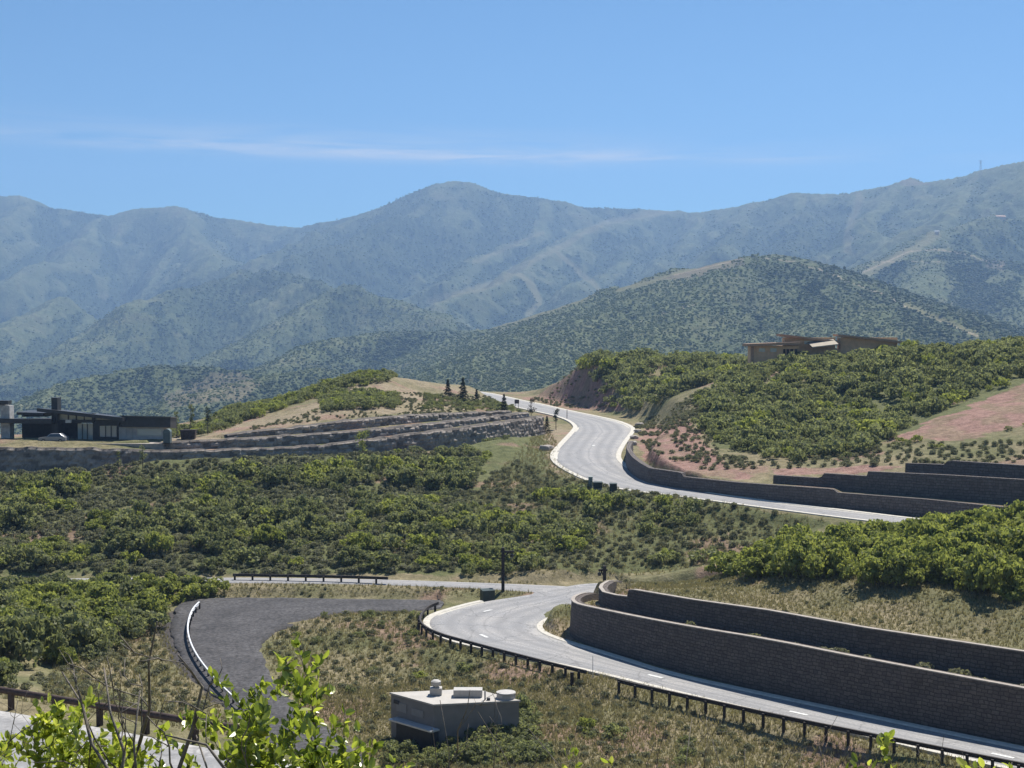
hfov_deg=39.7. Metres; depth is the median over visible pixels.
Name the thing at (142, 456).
young tree
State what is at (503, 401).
conifer tree
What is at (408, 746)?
oak shrub
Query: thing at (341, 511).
sagebrush
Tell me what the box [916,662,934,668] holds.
sagebrush
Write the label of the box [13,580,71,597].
oak shrub
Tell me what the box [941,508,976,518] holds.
oak shrub
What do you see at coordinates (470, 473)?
oak shrub
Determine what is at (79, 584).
oak shrub
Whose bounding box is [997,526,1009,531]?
oak shrub
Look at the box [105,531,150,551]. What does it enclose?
oak shrub
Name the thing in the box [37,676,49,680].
sagebrush
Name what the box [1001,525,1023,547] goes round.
oak shrub
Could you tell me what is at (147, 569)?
sagebrush
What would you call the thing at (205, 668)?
guardrail
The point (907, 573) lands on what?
oak shrub
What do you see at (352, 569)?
sagebrush
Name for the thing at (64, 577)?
oak shrub
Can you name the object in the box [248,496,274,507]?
oak shrub
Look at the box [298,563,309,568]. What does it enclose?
sagebrush
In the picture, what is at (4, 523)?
oak shrub
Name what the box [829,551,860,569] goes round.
oak shrub
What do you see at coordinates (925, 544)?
oak shrub
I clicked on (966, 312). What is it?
woods
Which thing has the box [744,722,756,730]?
sagebrush
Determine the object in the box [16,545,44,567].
oak shrub
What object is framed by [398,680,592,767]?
bare shrub
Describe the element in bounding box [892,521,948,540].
oak shrub
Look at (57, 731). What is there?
leafy shrub
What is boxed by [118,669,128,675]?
sagebrush
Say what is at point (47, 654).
oak shrub
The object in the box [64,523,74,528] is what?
sagebrush
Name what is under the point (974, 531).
oak shrub
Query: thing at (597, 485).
transformer box
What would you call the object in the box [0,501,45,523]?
oak shrub
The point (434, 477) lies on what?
oak shrub
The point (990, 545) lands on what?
oak shrub
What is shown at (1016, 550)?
oak shrub
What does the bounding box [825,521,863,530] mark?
oak shrub
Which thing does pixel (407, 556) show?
sagebrush
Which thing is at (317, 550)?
sagebrush
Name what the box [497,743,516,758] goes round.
oak shrub
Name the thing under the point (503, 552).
timber lamp post
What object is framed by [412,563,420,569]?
sagebrush
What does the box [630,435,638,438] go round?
boulder
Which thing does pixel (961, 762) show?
leafy shrub
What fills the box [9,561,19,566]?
sagebrush
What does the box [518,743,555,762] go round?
oak shrub
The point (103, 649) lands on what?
oak shrub
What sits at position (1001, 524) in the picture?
oak shrub
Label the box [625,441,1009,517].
retaining wall
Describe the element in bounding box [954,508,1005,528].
oak shrub
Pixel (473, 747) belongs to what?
oak shrub
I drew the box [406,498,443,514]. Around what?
oak shrub
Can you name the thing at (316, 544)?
sagebrush
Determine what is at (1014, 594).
oak shrub
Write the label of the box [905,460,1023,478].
retaining wall
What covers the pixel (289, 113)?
sky
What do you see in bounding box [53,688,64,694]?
sagebrush
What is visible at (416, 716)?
utility building
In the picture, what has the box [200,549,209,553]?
sagebrush
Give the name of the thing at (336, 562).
sagebrush
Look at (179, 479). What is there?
oak shrub
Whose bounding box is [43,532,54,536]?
sagebrush
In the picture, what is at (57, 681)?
sagebrush
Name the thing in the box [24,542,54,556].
oak shrub
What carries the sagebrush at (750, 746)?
on the ground at (988, 414)
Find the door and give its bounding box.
[164,433,169,442]
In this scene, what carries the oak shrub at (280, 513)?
on the ground at (988, 414)
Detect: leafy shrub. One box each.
[0,682,172,767]
[146,635,415,767]
[562,737,613,767]
[838,729,896,767]
[955,756,1012,767]
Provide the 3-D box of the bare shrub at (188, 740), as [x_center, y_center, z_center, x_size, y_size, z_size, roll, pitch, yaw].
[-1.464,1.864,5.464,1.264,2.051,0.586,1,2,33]
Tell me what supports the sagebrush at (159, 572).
on the ground at (988, 414)
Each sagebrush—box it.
[6,682,19,688]
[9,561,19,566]
[32,671,44,675]
[34,565,45,569]
[36,567,47,572]
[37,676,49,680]
[37,679,48,684]
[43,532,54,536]
[47,672,59,676]
[51,679,63,684]
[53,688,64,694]
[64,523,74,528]
[67,561,81,567]
[72,683,82,688]
[79,530,93,537]
[80,519,89,525]
[80,679,91,683]
[86,664,94,669]
[87,661,99,667]
[93,529,104,534]
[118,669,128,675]
[131,566,142,572]
[137,558,149,564]
[141,566,153,572]
[144,490,156,495]
[151,559,164,562]
[153,570,164,575]
[154,562,166,569]
[164,545,175,551]
[164,555,175,560]
[169,553,178,558]
[172,680,182,685]
[175,570,186,575]
[175,693,185,699]
[180,553,190,558]
[181,543,192,547]
[187,565,196,569]
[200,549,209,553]
[239,564,250,568]
[239,568,250,573]
[260,566,272,573]
[261,561,273,566]
[268,539,279,545]
[277,543,284,548]
[282,556,293,563]
[294,546,306,553]
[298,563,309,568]
[301,567,311,574]
[308,555,321,561]
[312,548,324,553]
[313,542,323,547]
[313,563,326,567]
[314,568,327,574]
[330,560,340,567]
[333,564,345,568]
[335,567,347,573]
[336,509,346,513]
[347,566,358,572]
[370,529,379,535]
[398,533,408,538]
[398,547,407,551]
[398,564,408,568]
[403,554,413,559]
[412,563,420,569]
[415,762,423,767]
[425,565,438,570]
[556,749,569,755]
[559,705,569,710]
[576,725,585,732]
[604,744,614,749]
[630,758,643,764]
[654,759,665,763]
[683,741,694,746]
[684,620,696,625]
[728,755,738,760]
[741,742,754,751]
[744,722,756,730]
[770,762,782,767]
[832,647,848,652]
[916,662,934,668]
[947,667,973,675]
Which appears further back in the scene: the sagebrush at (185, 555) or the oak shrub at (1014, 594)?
the sagebrush at (185, 555)
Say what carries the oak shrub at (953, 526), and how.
on the ground at (988, 414)
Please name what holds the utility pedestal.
on the ground at (988, 414)
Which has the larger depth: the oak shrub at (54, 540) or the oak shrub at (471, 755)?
the oak shrub at (54, 540)
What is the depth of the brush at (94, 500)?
204.57 m
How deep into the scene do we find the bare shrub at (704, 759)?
6.74 m
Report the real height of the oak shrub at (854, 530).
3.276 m
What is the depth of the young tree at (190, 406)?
275.31 m
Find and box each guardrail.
[0,687,239,743]
[187,602,239,708]
[233,573,387,583]
[417,602,586,679]
[617,679,1023,767]
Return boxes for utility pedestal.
[588,476,592,487]
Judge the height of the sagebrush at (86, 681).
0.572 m
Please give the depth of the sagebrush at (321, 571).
183.89 m
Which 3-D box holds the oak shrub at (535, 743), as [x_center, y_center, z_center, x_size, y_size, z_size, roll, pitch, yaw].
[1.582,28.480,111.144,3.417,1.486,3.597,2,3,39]
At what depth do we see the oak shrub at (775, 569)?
147.45 m
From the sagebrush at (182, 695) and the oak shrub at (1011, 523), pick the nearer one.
the sagebrush at (182, 695)
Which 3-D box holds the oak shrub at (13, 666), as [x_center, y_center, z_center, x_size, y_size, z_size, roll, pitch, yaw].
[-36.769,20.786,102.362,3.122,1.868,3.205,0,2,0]
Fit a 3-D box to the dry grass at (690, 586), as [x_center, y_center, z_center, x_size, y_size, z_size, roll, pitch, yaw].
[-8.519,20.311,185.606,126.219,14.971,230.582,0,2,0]
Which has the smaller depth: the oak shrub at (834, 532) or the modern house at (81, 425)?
the oak shrub at (834, 532)
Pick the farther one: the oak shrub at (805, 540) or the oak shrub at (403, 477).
the oak shrub at (403, 477)
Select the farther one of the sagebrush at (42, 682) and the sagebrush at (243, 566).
the sagebrush at (243, 566)
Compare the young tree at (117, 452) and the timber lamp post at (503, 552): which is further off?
the young tree at (117, 452)
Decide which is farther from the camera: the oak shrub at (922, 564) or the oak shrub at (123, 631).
the oak shrub at (123, 631)
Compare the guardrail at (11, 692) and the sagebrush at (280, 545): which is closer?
the guardrail at (11, 692)
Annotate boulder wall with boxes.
[0,415,545,472]
[155,412,529,449]
[225,410,511,437]
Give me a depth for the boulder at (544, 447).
265.15 m
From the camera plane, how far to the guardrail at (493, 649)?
142.85 m
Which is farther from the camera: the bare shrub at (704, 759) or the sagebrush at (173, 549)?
the sagebrush at (173, 549)
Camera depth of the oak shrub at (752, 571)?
150.80 m
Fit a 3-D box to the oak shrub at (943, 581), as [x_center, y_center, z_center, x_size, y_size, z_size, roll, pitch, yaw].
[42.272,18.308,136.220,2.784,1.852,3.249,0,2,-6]
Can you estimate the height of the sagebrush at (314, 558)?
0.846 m
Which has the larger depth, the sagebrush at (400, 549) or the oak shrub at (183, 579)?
the sagebrush at (400, 549)
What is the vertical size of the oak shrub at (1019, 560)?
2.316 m
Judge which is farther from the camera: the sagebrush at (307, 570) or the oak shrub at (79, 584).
the sagebrush at (307, 570)
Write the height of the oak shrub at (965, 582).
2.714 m
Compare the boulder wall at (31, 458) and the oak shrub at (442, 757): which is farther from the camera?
the boulder wall at (31, 458)
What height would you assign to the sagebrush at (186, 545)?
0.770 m
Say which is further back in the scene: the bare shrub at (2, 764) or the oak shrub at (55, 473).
the oak shrub at (55, 473)
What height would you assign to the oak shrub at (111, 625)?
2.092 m
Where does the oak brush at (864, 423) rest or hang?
on the ground at (988, 414)
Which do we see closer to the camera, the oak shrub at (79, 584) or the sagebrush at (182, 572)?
the oak shrub at (79, 584)
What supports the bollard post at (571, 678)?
on the ground at (988, 414)
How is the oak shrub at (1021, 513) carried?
on the ground at (988, 414)
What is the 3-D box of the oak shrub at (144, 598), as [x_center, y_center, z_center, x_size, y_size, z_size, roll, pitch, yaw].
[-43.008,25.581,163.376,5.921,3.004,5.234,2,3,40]
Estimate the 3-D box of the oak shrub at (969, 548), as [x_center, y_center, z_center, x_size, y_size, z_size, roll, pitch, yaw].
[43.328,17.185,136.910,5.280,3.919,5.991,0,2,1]
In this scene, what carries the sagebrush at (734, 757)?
on the ground at (988, 414)
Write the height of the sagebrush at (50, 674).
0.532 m
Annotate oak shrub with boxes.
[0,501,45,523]
[0,520,12,528]
[0,574,22,590]
[0,593,22,609]
[0,605,15,613]
[0,607,46,626]
[0,615,68,667]
[0,657,8,662]
[0,659,23,685]
[0,661,8,673]
[4,610,60,652]
[8,593,39,608]
[9,603,60,617]
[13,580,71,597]
[15,479,44,494]
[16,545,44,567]
[19,552,56,570]
[19,583,36,588]
[20,575,40,585]
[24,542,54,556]
[32,535,66,547]
[33,467,65,486]
[34,592,59,604]
[36,571,75,582]
[36,646,77,663]
[38,602,65,614]
[40,574,72,585]
[41,597,88,617]
[44,609,108,648]
[47,479,83,494]
[47,647,78,665]
[51,550,63,560]
[60,579,124,595]
[62,640,81,648]
[64,602,90,617]
[65,584,119,608]
[69,639,104,660]
[79,572,131,596]
[82,638,112,656]
[84,589,121,603]
[85,617,120,631]
[86,615,117,641]
[87,509,117,524]
[87,535,127,552]
[88,606,130,622]
[93,572,130,580]
[94,613,126,634]
[98,603,135,625]
[104,525,140,548]
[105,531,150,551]
[117,627,134,638]
[120,592,160,614]
[121,607,170,628]
[123,595,135,600]
[124,576,174,596]
[127,579,144,593]
[133,572,162,589]
[134,591,170,616]
[141,584,163,599]
[143,531,174,553]
[153,571,178,593]
[166,473,194,488]
[177,574,207,587]
[182,581,218,595]
[190,530,238,551]
[197,507,227,521]
[197,556,231,570]
[209,502,234,513]
[219,459,263,474]
[239,544,271,560]
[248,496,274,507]
[251,523,286,542]
[258,465,288,484]
[265,503,301,522]
[291,510,328,530]
[333,545,371,564]
[350,531,381,549]
[351,535,384,548]
[382,739,419,756]
[384,467,419,485]
[388,510,417,524]
[403,505,431,519]
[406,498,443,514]
[415,469,446,487]
[422,522,444,539]
[428,751,458,767]
[443,468,477,487]
[444,472,470,487]
[449,742,481,761]
[460,722,507,742]
[464,749,493,765]
[497,718,525,737]
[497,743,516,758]
[498,736,525,745]
[508,739,552,753]
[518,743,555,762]
[704,550,742,576]
[717,564,726,572]
[724,556,777,579]
[739,542,773,574]
[742,545,783,569]
[752,533,793,546]
[758,536,784,551]
[764,549,812,572]
[771,543,828,578]
[774,530,834,562]
[775,522,810,537]
[809,541,854,571]
[810,525,852,541]
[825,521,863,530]
[827,557,859,580]
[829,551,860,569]
[838,527,881,544]
[844,556,903,585]
[845,536,871,556]
[849,525,863,529]
[853,530,890,537]
[856,548,886,568]
[857,547,872,556]
[860,519,902,534]
[863,534,880,538]
[863,555,898,580]
[867,535,919,544]
[869,535,898,547]
[871,520,921,533]
[871,536,910,554]
[877,546,915,569]
[881,550,942,583]
[890,566,926,585]
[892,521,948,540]
[896,517,922,525]
[905,543,930,554]
[909,554,932,568]
[913,533,961,554]
[922,511,960,524]
[924,521,945,528]
[924,561,949,577]
[934,542,985,576]
[939,571,961,584]
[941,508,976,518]
[942,562,997,590]
[943,521,967,530]
[947,521,1008,546]
[947,546,1007,580]
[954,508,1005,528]
[954,541,983,552]
[960,522,1000,545]
[965,549,1023,592]
[974,505,1013,517]
[979,568,1023,599]
[981,542,1001,550]
[986,520,1010,527]
[990,520,1017,528]
[996,557,1020,585]
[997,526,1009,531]
[998,499,1023,520]
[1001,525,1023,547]
[1001,580,1023,601]
[1002,544,1023,559]
[1006,511,1023,526]
[1007,553,1021,559]
[1008,554,1023,565]
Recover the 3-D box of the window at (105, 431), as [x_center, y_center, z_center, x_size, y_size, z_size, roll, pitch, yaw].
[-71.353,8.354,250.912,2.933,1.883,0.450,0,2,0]
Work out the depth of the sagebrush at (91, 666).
125.10 m
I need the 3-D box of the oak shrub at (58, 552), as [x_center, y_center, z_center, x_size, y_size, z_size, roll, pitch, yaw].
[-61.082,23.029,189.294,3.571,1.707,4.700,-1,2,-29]
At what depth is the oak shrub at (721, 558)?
161.56 m
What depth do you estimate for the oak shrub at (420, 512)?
208.26 m
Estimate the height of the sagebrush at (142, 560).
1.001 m
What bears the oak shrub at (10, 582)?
on the ground at (988, 414)
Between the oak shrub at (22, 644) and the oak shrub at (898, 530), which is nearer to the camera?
the oak shrub at (22, 644)
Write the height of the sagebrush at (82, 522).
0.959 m
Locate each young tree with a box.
[115,450,121,470]
[138,444,146,469]
[174,411,181,429]
[188,403,194,421]
[203,406,212,432]
[354,428,371,453]
[527,398,536,412]
[553,408,559,421]
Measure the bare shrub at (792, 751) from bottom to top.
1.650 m
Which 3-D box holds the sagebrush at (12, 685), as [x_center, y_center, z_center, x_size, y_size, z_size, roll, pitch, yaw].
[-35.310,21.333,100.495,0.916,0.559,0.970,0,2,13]
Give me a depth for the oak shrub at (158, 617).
156.94 m
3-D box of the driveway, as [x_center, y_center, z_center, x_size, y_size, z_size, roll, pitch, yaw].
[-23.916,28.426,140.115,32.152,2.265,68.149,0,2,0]
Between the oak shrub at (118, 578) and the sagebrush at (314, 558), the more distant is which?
the sagebrush at (314, 558)
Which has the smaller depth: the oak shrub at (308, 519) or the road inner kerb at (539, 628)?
the road inner kerb at (539, 628)
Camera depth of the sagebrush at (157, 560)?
188.59 m
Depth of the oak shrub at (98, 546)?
191.31 m
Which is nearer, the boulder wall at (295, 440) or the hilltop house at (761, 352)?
the boulder wall at (295, 440)
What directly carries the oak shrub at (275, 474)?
on the ground at (988, 414)
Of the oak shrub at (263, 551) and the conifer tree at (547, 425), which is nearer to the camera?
the oak shrub at (263, 551)
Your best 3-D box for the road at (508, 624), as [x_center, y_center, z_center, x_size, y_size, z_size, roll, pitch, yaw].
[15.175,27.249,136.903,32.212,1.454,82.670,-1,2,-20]
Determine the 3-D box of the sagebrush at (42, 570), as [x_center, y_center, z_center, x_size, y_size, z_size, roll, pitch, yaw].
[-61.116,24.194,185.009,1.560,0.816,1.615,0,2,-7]
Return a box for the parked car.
[38,433,68,440]
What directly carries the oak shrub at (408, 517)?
on the ground at (988, 414)
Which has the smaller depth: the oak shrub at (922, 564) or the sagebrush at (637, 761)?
the sagebrush at (637, 761)
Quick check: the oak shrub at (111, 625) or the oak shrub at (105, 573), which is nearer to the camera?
the oak shrub at (111, 625)
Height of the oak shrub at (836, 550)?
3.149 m
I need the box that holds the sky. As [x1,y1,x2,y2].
[0,0,1023,227]
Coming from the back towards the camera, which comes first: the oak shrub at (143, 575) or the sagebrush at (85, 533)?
the sagebrush at (85, 533)
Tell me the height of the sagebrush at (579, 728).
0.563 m
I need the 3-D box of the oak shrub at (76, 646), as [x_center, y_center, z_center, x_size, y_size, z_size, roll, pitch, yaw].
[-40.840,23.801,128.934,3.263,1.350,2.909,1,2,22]
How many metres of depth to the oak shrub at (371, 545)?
192.99 m
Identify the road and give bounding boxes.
[0,711,299,767]
[71,578,564,592]
[430,583,1023,767]
[483,393,905,521]
[530,586,594,608]
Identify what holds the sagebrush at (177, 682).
on the ground at (988, 414)
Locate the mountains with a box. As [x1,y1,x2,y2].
[0,161,1023,434]
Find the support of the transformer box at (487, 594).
on the ground at (988, 414)
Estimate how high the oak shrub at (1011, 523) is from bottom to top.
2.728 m
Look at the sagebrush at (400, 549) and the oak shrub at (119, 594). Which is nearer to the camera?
the oak shrub at (119, 594)
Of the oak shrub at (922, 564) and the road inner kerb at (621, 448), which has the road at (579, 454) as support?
the road inner kerb at (621, 448)
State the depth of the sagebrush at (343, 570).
184.38 m
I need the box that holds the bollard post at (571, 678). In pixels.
[570,672,573,685]
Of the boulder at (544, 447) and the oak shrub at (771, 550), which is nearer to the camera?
the oak shrub at (771, 550)
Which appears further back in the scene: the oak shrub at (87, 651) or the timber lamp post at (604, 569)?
the timber lamp post at (604, 569)
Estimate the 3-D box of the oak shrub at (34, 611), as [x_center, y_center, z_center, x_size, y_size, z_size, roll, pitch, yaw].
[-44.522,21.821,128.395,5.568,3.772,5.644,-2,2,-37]
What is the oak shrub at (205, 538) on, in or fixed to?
on the ground at (988, 414)
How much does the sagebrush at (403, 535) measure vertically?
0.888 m
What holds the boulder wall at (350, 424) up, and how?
on the ground at (988, 414)
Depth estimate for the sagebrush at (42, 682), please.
106.80 m
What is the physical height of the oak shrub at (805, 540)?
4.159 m
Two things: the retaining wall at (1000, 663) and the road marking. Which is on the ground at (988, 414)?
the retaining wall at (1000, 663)
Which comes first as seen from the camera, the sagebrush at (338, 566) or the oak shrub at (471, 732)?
the oak shrub at (471, 732)
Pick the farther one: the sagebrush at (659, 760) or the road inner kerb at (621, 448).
the road inner kerb at (621, 448)
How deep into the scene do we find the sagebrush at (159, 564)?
186.43 m
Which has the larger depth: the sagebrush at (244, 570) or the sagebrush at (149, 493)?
the sagebrush at (149, 493)
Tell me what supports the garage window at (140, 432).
in the modern house at (81, 425)
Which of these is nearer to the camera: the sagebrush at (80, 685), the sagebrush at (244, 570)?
the sagebrush at (80, 685)
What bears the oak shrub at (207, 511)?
on the ground at (988, 414)
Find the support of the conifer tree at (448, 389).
on the ground at (988, 414)
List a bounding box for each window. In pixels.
[60,412,92,419]
[78,423,92,439]
[92,413,120,422]
[100,426,116,436]
[137,429,161,435]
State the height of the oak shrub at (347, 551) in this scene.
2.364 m
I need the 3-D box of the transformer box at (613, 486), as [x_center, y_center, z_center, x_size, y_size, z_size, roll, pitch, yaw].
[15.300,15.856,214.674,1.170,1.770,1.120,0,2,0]
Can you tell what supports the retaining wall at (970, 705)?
on the ground at (988, 414)
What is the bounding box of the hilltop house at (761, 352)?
[742,334,903,362]
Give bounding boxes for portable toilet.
[162,429,171,443]
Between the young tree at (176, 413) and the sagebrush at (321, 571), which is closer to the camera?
the sagebrush at (321, 571)
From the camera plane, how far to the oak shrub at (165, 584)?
169.70 m
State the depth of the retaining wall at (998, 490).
197.29 m
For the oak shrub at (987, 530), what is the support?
on the ground at (988, 414)
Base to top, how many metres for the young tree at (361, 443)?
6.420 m
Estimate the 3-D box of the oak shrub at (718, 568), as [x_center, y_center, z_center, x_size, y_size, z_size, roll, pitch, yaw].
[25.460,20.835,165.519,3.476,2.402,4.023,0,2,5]
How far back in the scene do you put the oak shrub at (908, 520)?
169.52 m
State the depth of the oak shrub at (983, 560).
130.05 m
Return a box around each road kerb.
[423,600,1008,767]
[514,406,867,521]
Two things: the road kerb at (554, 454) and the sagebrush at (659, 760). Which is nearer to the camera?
the sagebrush at (659, 760)
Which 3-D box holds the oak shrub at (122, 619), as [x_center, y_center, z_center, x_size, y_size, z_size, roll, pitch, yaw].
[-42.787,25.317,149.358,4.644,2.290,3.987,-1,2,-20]
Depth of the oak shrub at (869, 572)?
137.62 m
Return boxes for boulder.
[539,445,553,450]
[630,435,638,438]
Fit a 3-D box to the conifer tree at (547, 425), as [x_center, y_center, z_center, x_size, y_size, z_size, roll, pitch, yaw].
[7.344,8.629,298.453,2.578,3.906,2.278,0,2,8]
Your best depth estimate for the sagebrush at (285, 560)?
188.19 m
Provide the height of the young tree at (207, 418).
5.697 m
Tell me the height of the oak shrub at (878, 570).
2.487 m
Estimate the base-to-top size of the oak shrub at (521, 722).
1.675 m
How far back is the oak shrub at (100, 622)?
141.42 m
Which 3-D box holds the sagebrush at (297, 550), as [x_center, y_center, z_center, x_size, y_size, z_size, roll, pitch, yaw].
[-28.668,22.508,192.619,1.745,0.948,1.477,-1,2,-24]
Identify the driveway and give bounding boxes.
[170,597,443,763]
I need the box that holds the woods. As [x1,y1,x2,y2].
[0,178,1023,433]
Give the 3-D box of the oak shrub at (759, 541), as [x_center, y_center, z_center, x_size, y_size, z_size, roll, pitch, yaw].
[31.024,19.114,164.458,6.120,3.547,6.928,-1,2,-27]
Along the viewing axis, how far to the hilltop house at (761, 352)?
324.12 m
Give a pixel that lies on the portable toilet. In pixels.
(167, 436)
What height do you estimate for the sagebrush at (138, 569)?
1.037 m
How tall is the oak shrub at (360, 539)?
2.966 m
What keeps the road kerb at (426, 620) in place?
on the road at (508, 624)
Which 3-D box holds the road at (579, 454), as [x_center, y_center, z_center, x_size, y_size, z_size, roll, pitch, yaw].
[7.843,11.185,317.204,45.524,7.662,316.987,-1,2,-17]
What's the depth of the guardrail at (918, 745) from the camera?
115.06 m
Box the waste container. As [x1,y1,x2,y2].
[179,429,196,439]
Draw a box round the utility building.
[389,679,520,751]
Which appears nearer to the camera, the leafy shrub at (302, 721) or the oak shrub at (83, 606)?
the leafy shrub at (302, 721)
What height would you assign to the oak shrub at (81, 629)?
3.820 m
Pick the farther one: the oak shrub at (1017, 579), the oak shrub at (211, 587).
the oak shrub at (211, 587)
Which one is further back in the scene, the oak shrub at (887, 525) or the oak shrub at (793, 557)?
the oak shrub at (887, 525)
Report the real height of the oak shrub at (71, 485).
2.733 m
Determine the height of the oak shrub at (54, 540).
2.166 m
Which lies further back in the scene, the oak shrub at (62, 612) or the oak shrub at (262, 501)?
the oak shrub at (262, 501)
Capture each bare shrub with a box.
[0,681,63,765]
[34,618,260,767]
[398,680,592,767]
[612,710,732,767]
[712,715,837,767]
[913,737,964,767]
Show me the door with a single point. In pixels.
(166, 435)
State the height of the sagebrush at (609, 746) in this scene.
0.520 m
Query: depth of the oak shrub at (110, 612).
150.44 m
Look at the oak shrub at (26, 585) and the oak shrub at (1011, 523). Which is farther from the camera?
the oak shrub at (26, 585)
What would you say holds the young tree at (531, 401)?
on the ground at (988, 414)
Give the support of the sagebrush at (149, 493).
on the ground at (988, 414)
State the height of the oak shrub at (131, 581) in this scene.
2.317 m
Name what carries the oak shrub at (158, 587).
on the ground at (988, 414)
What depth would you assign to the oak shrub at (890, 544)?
144.20 m
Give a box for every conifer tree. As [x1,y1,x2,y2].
[442,379,453,396]
[456,377,469,401]
[473,389,478,401]
[499,394,507,409]
[544,416,551,432]
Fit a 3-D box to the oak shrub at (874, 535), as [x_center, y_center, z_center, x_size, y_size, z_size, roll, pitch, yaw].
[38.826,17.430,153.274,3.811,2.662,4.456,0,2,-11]
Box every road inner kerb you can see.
[481,392,919,518]
[536,617,1023,749]
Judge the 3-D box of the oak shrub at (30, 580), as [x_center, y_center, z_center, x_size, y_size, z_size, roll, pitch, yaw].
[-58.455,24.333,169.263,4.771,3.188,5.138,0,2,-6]
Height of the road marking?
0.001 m
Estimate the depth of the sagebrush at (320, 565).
186.59 m
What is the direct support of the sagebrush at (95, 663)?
on the ground at (988, 414)
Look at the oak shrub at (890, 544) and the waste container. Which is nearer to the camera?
the oak shrub at (890, 544)
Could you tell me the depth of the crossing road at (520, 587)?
179.19 m
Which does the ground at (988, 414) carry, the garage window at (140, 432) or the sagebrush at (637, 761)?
the sagebrush at (637, 761)
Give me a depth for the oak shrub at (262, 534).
194.87 m
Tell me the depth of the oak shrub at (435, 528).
197.96 m
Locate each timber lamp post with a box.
[500,547,513,591]
[598,566,606,580]
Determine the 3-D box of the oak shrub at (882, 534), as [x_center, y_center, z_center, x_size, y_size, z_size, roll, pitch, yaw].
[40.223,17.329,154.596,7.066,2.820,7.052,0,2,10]
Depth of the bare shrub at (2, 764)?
5.83 m
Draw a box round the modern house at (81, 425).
[0,397,179,448]
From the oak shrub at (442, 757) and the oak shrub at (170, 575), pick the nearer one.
the oak shrub at (442, 757)
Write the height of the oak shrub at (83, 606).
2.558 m
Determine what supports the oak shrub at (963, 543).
on the ground at (988, 414)
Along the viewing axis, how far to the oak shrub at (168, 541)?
191.69 m
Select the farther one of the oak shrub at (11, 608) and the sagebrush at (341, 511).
the sagebrush at (341, 511)
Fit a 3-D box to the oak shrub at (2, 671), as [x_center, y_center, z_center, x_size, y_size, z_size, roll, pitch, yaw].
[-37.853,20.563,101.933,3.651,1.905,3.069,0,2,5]
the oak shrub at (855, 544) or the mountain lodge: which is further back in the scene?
the mountain lodge
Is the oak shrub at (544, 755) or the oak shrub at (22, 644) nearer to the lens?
the oak shrub at (544, 755)
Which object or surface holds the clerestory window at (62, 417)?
in the modern house at (81, 425)
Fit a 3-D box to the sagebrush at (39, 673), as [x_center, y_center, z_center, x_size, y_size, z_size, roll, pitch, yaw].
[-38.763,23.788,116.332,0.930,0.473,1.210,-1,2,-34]
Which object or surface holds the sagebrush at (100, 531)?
on the ground at (988, 414)
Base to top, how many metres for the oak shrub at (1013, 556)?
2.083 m
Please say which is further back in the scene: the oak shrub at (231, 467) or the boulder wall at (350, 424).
the boulder wall at (350, 424)
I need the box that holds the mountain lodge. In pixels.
[995,215,1005,220]
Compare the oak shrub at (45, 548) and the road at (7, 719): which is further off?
the oak shrub at (45, 548)
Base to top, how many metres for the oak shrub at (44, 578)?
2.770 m
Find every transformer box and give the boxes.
[480,588,494,601]
[593,481,602,489]
[609,483,616,491]
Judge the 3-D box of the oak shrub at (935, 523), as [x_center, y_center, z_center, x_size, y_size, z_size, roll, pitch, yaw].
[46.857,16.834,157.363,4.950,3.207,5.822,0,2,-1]
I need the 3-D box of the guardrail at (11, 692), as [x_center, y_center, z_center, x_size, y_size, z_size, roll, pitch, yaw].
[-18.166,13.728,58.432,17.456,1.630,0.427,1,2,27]
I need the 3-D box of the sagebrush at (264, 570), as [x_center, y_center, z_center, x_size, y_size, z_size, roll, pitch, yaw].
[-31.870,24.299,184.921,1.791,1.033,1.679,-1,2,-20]
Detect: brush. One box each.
[0,335,1023,765]
[0,368,1023,767]
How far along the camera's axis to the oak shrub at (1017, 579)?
128.72 m
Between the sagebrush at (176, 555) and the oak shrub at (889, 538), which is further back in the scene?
the sagebrush at (176, 555)
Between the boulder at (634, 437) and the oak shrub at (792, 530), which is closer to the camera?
the oak shrub at (792, 530)
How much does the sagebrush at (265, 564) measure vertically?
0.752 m
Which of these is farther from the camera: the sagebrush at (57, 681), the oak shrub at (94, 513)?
the oak shrub at (94, 513)
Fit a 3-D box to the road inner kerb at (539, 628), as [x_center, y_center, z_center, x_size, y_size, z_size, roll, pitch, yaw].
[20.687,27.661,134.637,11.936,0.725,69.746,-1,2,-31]
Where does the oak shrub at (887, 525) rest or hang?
on the ground at (988, 414)
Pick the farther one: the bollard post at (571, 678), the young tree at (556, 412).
the young tree at (556, 412)
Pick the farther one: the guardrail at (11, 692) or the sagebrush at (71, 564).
the sagebrush at (71, 564)
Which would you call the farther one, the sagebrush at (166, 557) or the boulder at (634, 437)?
the boulder at (634, 437)
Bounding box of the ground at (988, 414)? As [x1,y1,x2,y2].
[0,360,1023,767]
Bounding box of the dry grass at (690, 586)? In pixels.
[0,432,1023,767]
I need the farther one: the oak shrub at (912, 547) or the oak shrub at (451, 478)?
the oak shrub at (451, 478)
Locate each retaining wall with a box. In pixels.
[569,592,1023,744]
[598,580,1023,683]
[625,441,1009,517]
[773,471,1023,504]
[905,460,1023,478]
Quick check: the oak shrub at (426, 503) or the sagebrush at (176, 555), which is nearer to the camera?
the sagebrush at (176, 555)
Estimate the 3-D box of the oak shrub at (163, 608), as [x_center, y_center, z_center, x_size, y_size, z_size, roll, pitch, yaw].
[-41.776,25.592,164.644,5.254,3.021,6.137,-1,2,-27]

